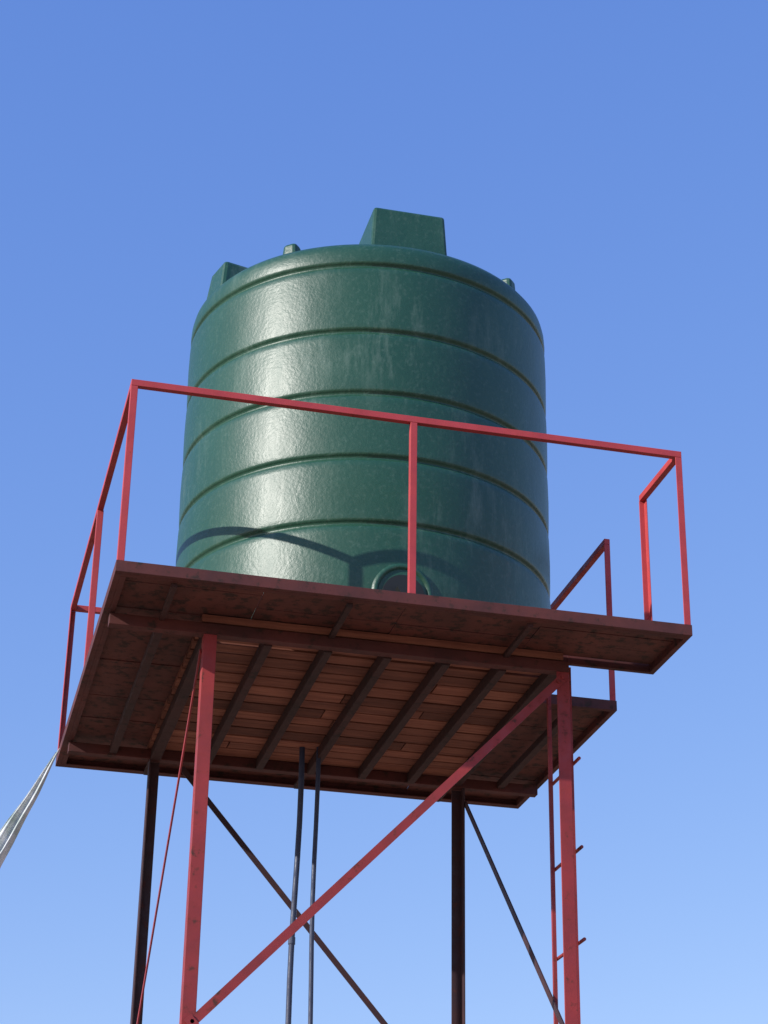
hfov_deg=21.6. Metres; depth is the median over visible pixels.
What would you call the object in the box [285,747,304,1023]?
water pipe
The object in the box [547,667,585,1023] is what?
ladder
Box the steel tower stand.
[55,379,692,1023]
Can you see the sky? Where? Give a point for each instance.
(607, 160)
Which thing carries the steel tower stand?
on the ground
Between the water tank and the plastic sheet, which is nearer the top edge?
the water tank
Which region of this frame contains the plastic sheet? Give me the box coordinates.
[0,749,58,867]
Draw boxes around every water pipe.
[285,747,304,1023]
[308,747,320,1023]
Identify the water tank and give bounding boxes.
[176,208,550,617]
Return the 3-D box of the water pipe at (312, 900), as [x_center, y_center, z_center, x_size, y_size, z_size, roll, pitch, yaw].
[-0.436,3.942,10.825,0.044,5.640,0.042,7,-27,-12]
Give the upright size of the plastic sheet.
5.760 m
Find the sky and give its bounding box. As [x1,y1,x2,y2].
[0,0,767,1023]

